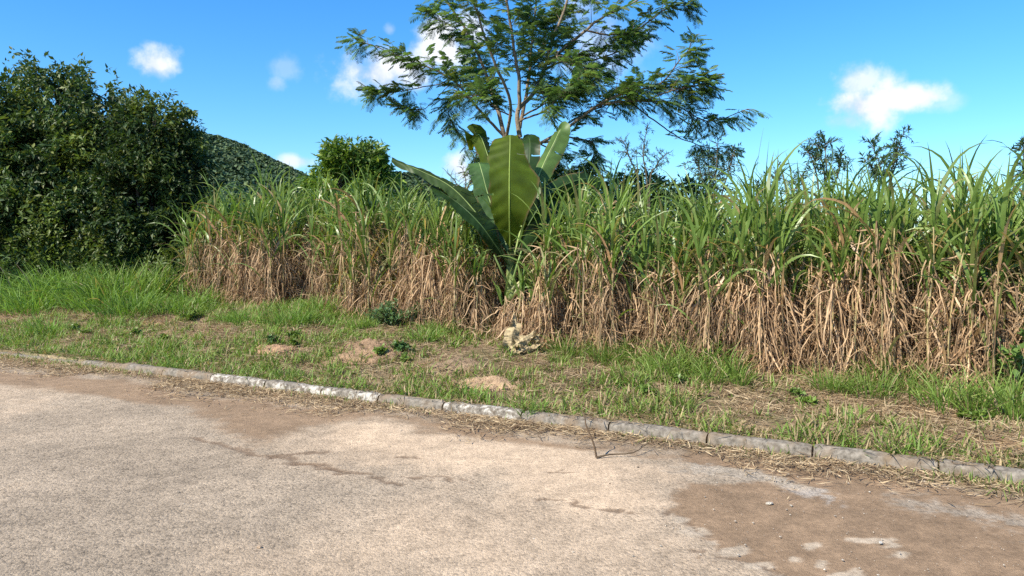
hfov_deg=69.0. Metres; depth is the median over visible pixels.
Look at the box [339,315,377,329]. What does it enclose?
grass tuft
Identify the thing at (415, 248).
cane clump
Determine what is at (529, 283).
cane clump
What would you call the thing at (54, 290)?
grass tuft
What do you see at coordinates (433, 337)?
grass tuft
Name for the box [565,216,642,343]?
cane clump
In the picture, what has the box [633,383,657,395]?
weed
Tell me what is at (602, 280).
cane clump
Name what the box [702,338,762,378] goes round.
grass tuft
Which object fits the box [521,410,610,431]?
kerb stone
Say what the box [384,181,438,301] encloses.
cane clump
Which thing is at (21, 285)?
grass tuft
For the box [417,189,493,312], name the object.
cane clump
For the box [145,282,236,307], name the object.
grass tuft
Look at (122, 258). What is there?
shrub
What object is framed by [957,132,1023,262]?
cane clump
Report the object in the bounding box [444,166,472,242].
wispy plant
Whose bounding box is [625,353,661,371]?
grass tuft
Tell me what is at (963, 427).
dry straw
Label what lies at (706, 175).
slender shrub
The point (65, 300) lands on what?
grass tuft
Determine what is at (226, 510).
road
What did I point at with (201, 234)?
cane clump
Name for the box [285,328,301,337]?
weed
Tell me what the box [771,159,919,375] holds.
cane clump
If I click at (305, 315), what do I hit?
grass tuft
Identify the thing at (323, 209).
cane clump
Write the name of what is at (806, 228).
cane clump
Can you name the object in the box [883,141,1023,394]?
cane clump
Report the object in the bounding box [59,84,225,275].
broadleaf tree
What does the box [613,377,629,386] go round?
weed
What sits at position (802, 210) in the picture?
cane clump
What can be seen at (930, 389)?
grass tuft
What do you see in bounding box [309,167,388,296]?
cane clump
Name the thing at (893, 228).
cane clump
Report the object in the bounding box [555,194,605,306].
cane clump
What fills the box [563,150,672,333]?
cane clump
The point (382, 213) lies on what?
cane clump
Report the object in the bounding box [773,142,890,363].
cane clump
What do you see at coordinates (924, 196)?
cane clump
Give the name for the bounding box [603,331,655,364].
grass tuft
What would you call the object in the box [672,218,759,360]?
cane clump
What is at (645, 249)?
cane clump
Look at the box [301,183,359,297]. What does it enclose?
cane clump
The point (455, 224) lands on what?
cane clump
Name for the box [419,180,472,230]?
cane clump
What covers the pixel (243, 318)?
grass tuft
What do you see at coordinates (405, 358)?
weed
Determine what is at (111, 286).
grass tuft
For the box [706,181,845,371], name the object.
cane clump
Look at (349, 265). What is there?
cane clump
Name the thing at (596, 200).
cane clump
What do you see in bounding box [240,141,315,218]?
cane clump
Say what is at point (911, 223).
cane clump
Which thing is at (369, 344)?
earth mound
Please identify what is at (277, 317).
grass tuft
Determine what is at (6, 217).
broadleaf tree
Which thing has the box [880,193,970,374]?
cane clump
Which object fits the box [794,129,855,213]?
slender shrub
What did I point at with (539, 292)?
cane clump
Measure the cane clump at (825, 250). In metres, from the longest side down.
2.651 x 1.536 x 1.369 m
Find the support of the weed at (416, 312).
on the ground at (489, 351)
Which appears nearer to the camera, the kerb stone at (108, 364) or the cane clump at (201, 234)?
the kerb stone at (108, 364)
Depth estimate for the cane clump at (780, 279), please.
8.30 m
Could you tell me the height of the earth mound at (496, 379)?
0.228 m
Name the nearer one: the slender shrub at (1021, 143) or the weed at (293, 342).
the weed at (293, 342)
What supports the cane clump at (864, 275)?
on the ground at (489, 351)
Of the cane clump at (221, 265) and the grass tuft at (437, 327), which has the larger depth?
the cane clump at (221, 265)
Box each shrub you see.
[0,222,91,282]
[28,241,188,280]
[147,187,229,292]
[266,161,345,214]
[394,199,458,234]
[445,156,604,263]
[597,163,737,237]
[676,129,743,213]
[743,161,814,206]
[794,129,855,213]
[858,124,917,243]
[1001,136,1023,185]
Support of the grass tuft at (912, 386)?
on the ground at (489, 351)
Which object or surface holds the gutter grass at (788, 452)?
on the road
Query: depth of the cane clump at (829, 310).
8.11 m
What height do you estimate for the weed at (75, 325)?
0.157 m
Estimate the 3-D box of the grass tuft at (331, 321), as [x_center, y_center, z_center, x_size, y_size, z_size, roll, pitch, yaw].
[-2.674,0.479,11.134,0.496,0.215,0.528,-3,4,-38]
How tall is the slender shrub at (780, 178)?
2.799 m
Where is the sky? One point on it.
(270, 76)
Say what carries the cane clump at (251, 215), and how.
on the ground at (489, 351)
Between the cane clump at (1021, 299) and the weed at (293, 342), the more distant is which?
the weed at (293, 342)
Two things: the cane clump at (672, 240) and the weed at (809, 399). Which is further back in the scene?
the cane clump at (672, 240)
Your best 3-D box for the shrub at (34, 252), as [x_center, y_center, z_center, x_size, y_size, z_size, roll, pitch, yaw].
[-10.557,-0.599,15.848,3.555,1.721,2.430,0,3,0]
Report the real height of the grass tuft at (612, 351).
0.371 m
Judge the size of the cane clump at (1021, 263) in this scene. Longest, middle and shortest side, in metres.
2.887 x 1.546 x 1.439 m
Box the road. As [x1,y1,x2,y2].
[0,358,1023,575]
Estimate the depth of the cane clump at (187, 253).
14.14 m
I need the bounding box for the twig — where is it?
[581,410,647,457]
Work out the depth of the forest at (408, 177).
610.29 m
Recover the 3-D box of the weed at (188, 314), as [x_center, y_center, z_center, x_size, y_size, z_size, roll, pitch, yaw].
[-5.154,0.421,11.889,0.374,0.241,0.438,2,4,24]
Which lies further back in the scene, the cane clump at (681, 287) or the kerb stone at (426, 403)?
the cane clump at (681, 287)
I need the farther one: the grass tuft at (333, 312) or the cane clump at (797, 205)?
the grass tuft at (333, 312)
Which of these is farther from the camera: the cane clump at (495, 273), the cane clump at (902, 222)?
the cane clump at (495, 273)
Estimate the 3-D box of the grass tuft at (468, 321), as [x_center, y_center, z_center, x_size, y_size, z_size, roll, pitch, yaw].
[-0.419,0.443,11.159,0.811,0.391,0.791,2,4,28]
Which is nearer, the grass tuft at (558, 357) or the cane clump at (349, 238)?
the grass tuft at (558, 357)
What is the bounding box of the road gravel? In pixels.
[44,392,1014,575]
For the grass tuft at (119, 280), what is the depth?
13.71 m
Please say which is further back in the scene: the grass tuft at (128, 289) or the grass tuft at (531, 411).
the grass tuft at (128, 289)
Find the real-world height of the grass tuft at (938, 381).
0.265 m
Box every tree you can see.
[0,46,158,280]
[0,77,67,284]
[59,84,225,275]
[294,133,410,211]
[334,0,770,274]
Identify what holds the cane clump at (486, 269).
on the ground at (489, 351)
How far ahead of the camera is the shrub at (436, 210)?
13.55 m
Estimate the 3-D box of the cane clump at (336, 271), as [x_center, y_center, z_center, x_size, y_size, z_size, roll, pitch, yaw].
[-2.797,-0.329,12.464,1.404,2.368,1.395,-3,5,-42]
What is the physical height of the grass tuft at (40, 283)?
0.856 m
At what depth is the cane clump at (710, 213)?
8.99 m
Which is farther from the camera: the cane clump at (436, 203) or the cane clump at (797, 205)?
the cane clump at (436, 203)
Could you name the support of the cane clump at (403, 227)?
on the ground at (489, 351)
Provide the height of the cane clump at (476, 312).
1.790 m
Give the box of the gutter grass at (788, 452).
[0,352,1023,500]
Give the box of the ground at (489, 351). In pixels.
[0,248,1023,471]
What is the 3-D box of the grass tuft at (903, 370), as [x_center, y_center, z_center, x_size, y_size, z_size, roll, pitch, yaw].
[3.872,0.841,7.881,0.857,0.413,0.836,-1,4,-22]
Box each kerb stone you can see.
[12,353,48,359]
[47,358,82,363]
[82,360,122,369]
[121,363,166,375]
[162,368,213,380]
[210,373,267,388]
[265,380,323,393]
[321,386,380,401]
[378,393,446,410]
[443,401,523,420]
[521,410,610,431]
[609,420,707,443]
[707,432,812,457]
[813,444,937,473]
[939,459,1023,483]
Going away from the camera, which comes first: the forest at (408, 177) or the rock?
the rock
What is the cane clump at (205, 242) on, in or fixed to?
on the ground at (489, 351)
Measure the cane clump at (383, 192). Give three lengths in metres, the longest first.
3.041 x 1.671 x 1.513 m
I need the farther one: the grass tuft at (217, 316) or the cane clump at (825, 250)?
the grass tuft at (217, 316)
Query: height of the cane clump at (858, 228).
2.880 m
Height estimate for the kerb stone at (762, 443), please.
0.215 m
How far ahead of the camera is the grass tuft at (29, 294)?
13.71 m
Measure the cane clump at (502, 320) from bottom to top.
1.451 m
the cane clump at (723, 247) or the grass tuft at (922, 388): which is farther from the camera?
the cane clump at (723, 247)
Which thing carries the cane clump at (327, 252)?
on the ground at (489, 351)
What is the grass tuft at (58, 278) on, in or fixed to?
on the ground at (489, 351)
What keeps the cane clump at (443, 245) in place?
on the ground at (489, 351)
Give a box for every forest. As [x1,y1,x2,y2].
[21,124,310,244]
[391,171,594,244]
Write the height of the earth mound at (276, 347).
0.246 m
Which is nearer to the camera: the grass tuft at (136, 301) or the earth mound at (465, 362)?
the earth mound at (465, 362)
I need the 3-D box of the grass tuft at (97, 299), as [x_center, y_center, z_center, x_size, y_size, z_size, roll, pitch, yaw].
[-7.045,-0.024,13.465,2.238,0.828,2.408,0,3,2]
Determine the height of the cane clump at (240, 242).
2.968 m
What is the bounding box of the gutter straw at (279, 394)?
[0,352,1023,505]
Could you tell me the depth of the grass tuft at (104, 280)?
13.68 m
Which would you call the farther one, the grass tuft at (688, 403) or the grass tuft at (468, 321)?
the grass tuft at (468, 321)
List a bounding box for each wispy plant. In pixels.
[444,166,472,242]
[612,120,675,224]
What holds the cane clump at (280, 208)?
on the ground at (489, 351)
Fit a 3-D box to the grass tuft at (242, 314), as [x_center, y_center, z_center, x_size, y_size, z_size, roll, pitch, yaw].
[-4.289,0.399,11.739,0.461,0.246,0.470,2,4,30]
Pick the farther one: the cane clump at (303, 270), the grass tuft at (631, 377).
the cane clump at (303, 270)
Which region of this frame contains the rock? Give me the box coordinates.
[502,314,539,354]
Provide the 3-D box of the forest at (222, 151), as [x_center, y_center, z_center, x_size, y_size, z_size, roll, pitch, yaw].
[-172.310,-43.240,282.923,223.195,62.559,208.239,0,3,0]
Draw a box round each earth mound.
[252,344,297,355]
[324,338,401,366]
[428,356,486,375]
[452,375,523,391]
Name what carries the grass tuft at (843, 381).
on the ground at (489, 351)
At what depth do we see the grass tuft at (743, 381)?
7.71 m
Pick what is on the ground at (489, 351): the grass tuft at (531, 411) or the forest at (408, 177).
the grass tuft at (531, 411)
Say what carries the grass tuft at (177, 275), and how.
on the ground at (489, 351)
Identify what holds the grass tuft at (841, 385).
on the ground at (489, 351)
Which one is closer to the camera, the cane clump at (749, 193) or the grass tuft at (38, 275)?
the cane clump at (749, 193)
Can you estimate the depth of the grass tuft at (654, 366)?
8.11 m
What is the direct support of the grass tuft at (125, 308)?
on the ground at (489, 351)
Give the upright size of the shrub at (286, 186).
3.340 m
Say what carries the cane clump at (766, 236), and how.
on the ground at (489, 351)
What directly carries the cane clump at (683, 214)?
on the ground at (489, 351)
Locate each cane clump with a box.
[144,194,222,295]
[166,199,225,297]
[173,193,224,287]
[182,180,253,304]
[183,194,225,285]
[187,176,282,305]
[193,174,244,296]
[196,182,236,290]
[196,222,240,297]
[205,184,276,301]
[214,196,276,298]
[223,183,290,302]
[224,175,311,306]
[229,204,289,299]
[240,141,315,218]
[245,165,307,300]
[246,175,321,303]
[254,190,325,302]
[256,196,317,286]
[283,203,346,306]
[285,178,351,297]
[291,165,354,299]
[293,206,384,309]
[300,206,349,306]
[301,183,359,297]
[305,160,403,316]
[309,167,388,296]
[316,200,400,314]
[317,183,402,309]
[322,173,427,318]
[326,208,377,303]
[333,190,394,309]
[337,177,417,290]
[347,185,425,313]
[362,172,400,227]
[364,189,419,260]
[369,176,471,325]
[371,169,439,322]
[373,203,454,300]
[378,200,444,315]
[383,206,477,317]
[384,166,480,328]
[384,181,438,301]
[406,209,504,332]
[410,195,476,256]
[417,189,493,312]
[417,212,476,304]
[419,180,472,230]
[436,218,499,326]
[439,245,499,341]
[459,203,513,327]
[461,266,528,338]
[462,178,535,329]
[466,260,577,343]
[474,263,562,339]
[484,252,525,313]
[489,170,614,345]
[496,180,624,350]
[498,192,585,312]
[504,252,539,306]
[505,198,558,313]
[510,235,575,351]
[517,220,597,347]
[519,163,671,363]
[528,188,595,328]
[548,210,636,338]
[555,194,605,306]
[558,160,636,319]
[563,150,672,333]
[563,202,656,354]
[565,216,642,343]
[566,155,685,352]
[589,186,689,358]
[612,193,718,366]
[615,180,682,333]
[617,200,728,368]
[624,165,739,344]
[632,200,724,322]
[636,180,741,349]
[654,167,730,306]
[654,175,767,374]
[668,167,759,355]
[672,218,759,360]
[684,157,832,378]
[685,165,811,373]
[691,170,753,337]
[703,128,824,335]
[704,158,834,367]
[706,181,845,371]
[718,149,832,259]
[753,180,837,351]
[770,183,862,369]
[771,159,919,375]
[771,182,896,380]
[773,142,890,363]
[773,172,832,355]
[775,185,825,325]
[791,138,964,387]
[794,191,913,377]
[803,148,917,272]
[803,172,923,329]
[813,158,962,372]
[825,158,994,379]
[836,160,965,350]
[859,204,947,326]
[868,164,1022,287]
[870,181,986,375]
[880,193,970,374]
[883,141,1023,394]
[884,143,1023,397]
[892,149,1023,388]
[911,135,1023,300]
[921,146,1023,383]
[928,147,1023,375]
[932,183,1014,310]
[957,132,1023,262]
[962,189,1023,388]
[966,160,1023,322]
[981,171,1023,314]
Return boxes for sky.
[0,0,1023,243]
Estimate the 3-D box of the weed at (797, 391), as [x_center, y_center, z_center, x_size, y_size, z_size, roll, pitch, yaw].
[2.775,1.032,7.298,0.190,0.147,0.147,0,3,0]
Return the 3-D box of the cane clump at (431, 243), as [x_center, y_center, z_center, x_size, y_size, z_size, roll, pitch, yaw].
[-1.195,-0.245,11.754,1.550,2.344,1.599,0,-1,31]
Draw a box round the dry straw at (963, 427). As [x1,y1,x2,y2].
[0,303,1023,468]
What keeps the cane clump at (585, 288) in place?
on the ground at (489, 351)
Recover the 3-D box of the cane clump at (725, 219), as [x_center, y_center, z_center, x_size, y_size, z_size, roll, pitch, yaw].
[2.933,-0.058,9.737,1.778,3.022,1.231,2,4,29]
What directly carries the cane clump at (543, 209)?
on the ground at (489, 351)
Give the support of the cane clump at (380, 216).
on the ground at (489, 351)
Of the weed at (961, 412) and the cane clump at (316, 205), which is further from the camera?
the cane clump at (316, 205)
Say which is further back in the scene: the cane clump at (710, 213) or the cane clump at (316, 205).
the cane clump at (316, 205)
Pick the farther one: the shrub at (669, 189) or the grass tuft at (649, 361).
the shrub at (669, 189)
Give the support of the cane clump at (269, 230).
on the ground at (489, 351)
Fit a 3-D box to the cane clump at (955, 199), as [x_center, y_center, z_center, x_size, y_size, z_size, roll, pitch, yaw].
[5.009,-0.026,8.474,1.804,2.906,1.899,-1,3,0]
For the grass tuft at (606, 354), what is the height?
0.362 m
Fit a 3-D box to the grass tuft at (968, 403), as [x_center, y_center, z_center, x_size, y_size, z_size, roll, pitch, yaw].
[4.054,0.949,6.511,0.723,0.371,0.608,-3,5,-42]
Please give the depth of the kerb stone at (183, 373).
8.80 m
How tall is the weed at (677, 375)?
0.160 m
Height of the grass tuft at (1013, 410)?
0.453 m
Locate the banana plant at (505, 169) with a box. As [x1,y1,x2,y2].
[391,121,607,323]
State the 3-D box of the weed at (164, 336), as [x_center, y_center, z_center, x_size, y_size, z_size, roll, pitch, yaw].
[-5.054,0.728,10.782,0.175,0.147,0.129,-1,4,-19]
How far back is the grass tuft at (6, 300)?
13.78 m
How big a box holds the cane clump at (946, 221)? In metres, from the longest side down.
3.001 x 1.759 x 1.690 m
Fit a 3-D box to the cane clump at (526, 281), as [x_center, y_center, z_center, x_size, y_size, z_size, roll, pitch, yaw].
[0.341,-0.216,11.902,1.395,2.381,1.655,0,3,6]
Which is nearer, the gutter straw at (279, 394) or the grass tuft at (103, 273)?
the gutter straw at (279, 394)
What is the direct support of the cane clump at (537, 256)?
on the ground at (489, 351)
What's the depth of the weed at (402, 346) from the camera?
9.15 m
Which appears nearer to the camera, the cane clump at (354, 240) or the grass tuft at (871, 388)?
the grass tuft at (871, 388)
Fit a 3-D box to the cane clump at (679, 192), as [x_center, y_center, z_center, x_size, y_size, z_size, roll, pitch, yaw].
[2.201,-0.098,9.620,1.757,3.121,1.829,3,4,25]
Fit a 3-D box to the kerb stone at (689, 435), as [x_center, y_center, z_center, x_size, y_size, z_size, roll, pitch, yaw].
[1.202,1.246,6.154,0.814,0.215,0.119,2,4,29]
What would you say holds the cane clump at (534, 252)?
on the ground at (489, 351)
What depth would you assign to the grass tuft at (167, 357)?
9.42 m
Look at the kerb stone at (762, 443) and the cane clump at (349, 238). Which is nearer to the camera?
the kerb stone at (762, 443)
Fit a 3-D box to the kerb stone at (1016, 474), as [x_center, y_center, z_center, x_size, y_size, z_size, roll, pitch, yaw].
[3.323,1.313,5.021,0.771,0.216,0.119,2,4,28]
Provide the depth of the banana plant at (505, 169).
10.67 m
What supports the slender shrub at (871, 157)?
on the ground at (489, 351)
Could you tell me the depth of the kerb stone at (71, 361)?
9.93 m
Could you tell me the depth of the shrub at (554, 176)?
13.13 m
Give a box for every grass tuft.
[0,256,123,300]
[0,258,134,302]
[0,266,81,302]
[0,270,89,308]
[0,284,70,315]
[0,293,30,310]
[1,265,83,294]
[5,260,113,300]
[14,313,83,335]
[36,279,91,301]
[44,253,184,306]
[45,289,80,308]
[47,257,180,286]
[47,278,168,313]
[51,259,181,306]
[56,260,155,299]
[59,265,179,311]
[61,285,124,303]
[67,276,166,306]
[78,285,179,317]
[101,288,168,312]
[109,259,227,297]
[114,252,200,298]
[135,294,198,314]
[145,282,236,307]
[153,349,198,363]
[206,308,248,322]
[216,304,266,323]
[223,299,242,309]
[227,308,249,319]
[234,296,253,306]
[253,302,323,327]
[269,365,307,378]
[288,307,325,323]
[292,289,341,311]
[308,310,332,319]
[314,315,346,326]
[326,310,342,317]
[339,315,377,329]
[357,318,379,327]
[396,320,448,342]
[413,314,465,334]
[445,381,503,402]
[464,306,498,330]
[507,396,554,416]
[540,327,601,357]
[541,351,574,362]
[575,337,636,366]
[584,335,632,364]
[592,331,646,360]
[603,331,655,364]
[605,354,631,372]
[606,361,652,385]
[625,337,700,374]
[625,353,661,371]
[633,349,688,376]
[638,316,743,371]
[645,349,707,380]
[653,384,712,412]
[668,333,745,376]
[679,355,739,387]
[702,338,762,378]
[714,358,768,388]
[794,358,875,396]
[821,375,854,389]
[824,377,859,394]
[831,363,913,400]
[840,368,890,386]
[842,338,951,392]
[847,350,909,385]
[877,357,946,387]
[888,359,1015,413]
[890,374,931,396]
[908,382,944,397]
[911,379,945,399]
[915,371,960,391]
[932,379,1013,411]
[938,357,1023,414]
[962,367,1023,420]
[976,369,1023,398]
[991,369,1023,396]
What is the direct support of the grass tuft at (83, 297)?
on the ground at (489, 351)
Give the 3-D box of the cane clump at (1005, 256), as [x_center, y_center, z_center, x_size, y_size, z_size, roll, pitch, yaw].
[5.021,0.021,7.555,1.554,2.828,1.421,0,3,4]
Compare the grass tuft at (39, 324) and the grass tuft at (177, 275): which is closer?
the grass tuft at (39, 324)
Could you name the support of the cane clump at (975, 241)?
on the ground at (489, 351)
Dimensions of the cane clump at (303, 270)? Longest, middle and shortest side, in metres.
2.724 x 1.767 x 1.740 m
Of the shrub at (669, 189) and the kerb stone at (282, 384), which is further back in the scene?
the shrub at (669, 189)
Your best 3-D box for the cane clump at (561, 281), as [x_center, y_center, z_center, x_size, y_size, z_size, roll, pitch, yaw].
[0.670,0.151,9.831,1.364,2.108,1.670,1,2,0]
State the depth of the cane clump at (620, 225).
9.51 m
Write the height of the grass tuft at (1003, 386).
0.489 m
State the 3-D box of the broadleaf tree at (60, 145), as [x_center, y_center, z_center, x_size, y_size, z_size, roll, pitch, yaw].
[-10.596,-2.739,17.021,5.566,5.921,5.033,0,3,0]
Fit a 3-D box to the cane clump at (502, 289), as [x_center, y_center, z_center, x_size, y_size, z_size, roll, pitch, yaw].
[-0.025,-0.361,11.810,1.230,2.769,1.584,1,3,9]
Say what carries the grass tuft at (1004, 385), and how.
on the ground at (489, 351)
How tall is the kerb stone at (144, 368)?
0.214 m
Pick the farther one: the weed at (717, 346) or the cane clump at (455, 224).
the cane clump at (455, 224)
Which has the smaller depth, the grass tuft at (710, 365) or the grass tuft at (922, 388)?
the grass tuft at (922, 388)
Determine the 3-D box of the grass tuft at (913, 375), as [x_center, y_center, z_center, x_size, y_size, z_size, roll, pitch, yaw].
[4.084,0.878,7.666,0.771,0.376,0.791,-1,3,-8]
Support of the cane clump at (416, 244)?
on the ground at (489, 351)
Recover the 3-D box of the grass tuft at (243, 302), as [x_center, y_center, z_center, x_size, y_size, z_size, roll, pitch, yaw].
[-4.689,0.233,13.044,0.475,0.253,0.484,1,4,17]
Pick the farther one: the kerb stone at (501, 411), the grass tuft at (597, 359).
the grass tuft at (597, 359)
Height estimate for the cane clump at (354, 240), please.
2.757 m
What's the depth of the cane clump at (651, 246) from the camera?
9.34 m
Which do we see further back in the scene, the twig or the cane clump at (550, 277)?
the cane clump at (550, 277)
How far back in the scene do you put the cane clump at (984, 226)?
7.92 m
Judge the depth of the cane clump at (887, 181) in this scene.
9.17 m
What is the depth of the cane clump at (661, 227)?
9.96 m
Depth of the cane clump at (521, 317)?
9.87 m
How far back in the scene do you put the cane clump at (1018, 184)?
7.81 m
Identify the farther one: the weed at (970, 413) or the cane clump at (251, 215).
the cane clump at (251, 215)
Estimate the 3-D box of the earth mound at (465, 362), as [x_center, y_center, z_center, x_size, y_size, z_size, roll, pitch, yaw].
[-0.616,0.933,8.538,0.720,0.222,0.680,0,3,0]
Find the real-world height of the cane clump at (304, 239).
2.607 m
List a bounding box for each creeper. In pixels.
[937,279,986,366]
[984,325,1023,390]
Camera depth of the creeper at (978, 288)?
7.48 m
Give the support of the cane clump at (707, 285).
on the ground at (489, 351)
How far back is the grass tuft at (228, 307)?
12.46 m
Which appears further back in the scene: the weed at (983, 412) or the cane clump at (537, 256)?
the cane clump at (537, 256)
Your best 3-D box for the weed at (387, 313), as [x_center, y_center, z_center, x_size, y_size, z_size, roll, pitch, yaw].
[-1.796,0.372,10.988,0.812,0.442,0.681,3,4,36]
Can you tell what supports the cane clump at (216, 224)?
on the ground at (489, 351)
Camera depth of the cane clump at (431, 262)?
10.92 m
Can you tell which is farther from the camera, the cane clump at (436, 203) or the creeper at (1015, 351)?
the cane clump at (436, 203)
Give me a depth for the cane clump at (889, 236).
7.82 m
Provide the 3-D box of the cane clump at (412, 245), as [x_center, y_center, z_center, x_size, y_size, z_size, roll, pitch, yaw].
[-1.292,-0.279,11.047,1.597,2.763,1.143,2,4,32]
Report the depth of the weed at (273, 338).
9.90 m
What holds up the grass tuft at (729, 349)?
on the ground at (489, 351)
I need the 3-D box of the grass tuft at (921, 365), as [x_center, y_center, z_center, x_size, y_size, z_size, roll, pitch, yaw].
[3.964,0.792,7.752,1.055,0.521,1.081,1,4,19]
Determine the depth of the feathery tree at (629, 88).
12.87 m
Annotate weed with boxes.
[71,323,79,329]
[79,329,90,334]
[129,327,141,336]
[157,333,168,339]
[176,308,206,320]
[266,334,279,343]
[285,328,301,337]
[289,338,297,346]
[362,298,417,325]
[371,343,387,354]
[387,339,411,351]
[399,351,410,361]
[400,302,433,322]
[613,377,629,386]
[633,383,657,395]
[670,372,687,384]
[704,340,722,370]
[787,387,805,397]
[794,395,817,406]
[954,407,976,420]
[969,410,988,422]
[971,407,995,421]
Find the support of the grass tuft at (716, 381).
on the ground at (489, 351)
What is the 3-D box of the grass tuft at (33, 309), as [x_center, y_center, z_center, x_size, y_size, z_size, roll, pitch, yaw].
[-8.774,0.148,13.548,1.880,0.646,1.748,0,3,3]
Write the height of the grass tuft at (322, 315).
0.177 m
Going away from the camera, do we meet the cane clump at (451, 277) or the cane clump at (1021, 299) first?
the cane clump at (1021, 299)
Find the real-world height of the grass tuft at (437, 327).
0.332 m
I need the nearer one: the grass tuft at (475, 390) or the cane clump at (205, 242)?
the grass tuft at (475, 390)
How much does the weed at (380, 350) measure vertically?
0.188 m
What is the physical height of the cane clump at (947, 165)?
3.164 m
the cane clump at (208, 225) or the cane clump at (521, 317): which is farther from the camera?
the cane clump at (208, 225)
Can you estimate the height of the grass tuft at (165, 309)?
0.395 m
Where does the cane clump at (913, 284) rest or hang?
on the ground at (489, 351)
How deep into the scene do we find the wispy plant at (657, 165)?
11.89 m
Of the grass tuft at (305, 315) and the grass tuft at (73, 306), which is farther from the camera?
the grass tuft at (73, 306)
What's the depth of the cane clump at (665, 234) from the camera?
9.27 m
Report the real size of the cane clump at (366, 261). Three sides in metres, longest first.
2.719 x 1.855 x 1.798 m
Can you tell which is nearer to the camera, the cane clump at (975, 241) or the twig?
the twig
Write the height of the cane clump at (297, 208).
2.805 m
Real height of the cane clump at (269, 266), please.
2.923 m
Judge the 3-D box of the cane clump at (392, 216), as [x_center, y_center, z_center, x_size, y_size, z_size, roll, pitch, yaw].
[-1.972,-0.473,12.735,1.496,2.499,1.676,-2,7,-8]
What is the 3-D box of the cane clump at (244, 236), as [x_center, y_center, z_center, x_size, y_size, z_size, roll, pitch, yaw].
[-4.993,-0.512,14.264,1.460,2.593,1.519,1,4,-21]
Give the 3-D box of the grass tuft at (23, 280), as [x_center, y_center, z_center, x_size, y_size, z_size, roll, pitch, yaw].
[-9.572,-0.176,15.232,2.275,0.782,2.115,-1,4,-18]
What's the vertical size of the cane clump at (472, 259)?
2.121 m
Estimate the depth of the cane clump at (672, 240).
9.91 m
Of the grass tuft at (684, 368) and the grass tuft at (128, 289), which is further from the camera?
the grass tuft at (128, 289)
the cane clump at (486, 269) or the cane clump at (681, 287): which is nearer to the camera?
the cane clump at (681, 287)
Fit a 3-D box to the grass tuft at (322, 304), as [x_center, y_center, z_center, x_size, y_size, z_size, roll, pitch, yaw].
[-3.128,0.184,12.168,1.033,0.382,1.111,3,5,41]
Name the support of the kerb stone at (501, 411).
on the ground at (489, 351)
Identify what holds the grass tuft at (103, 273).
on the ground at (489, 351)
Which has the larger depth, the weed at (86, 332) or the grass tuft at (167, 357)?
the weed at (86, 332)
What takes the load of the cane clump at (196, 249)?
on the ground at (489, 351)
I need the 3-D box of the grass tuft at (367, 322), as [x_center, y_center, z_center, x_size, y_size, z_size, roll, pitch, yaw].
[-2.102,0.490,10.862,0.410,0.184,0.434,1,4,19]
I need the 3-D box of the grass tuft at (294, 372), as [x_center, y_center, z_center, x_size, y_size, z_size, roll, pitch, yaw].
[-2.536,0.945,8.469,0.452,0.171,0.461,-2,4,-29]
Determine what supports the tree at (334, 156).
on the ground at (489, 351)
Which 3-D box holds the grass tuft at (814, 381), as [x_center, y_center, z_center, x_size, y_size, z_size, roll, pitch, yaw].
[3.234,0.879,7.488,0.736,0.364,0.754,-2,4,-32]
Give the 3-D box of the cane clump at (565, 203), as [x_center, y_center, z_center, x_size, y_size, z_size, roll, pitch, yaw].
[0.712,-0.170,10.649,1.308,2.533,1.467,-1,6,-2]
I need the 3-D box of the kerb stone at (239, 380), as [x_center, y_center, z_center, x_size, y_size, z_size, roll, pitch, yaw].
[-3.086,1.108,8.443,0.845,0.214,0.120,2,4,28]
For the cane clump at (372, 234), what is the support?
on the ground at (489, 351)
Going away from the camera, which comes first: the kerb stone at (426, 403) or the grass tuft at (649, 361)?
the kerb stone at (426, 403)
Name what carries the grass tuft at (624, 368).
on the ground at (489, 351)
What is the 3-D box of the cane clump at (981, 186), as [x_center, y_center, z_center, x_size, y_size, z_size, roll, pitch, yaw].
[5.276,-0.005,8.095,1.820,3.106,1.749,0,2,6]
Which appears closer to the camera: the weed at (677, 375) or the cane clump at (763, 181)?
the weed at (677, 375)
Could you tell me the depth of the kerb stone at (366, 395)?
7.63 m
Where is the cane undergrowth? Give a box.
[197,176,1023,362]
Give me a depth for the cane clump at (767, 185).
8.99 m
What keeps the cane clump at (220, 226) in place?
on the ground at (489, 351)
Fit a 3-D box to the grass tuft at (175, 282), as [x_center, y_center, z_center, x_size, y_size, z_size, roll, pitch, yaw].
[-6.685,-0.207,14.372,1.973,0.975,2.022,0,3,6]
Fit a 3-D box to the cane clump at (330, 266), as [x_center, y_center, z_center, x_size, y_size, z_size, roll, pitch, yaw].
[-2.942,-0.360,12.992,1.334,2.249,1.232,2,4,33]
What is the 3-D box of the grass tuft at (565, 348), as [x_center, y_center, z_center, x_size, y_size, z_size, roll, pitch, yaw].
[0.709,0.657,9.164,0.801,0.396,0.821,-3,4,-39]
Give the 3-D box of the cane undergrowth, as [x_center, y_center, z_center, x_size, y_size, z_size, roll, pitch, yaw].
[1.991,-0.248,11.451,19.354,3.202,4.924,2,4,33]
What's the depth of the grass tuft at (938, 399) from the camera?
6.75 m
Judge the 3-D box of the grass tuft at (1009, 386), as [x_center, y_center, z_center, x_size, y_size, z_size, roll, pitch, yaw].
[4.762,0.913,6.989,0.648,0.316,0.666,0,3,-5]
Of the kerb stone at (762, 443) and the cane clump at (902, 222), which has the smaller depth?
the kerb stone at (762, 443)
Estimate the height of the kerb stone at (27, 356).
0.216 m
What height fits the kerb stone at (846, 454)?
0.218 m
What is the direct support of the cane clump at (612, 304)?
on the ground at (489, 351)

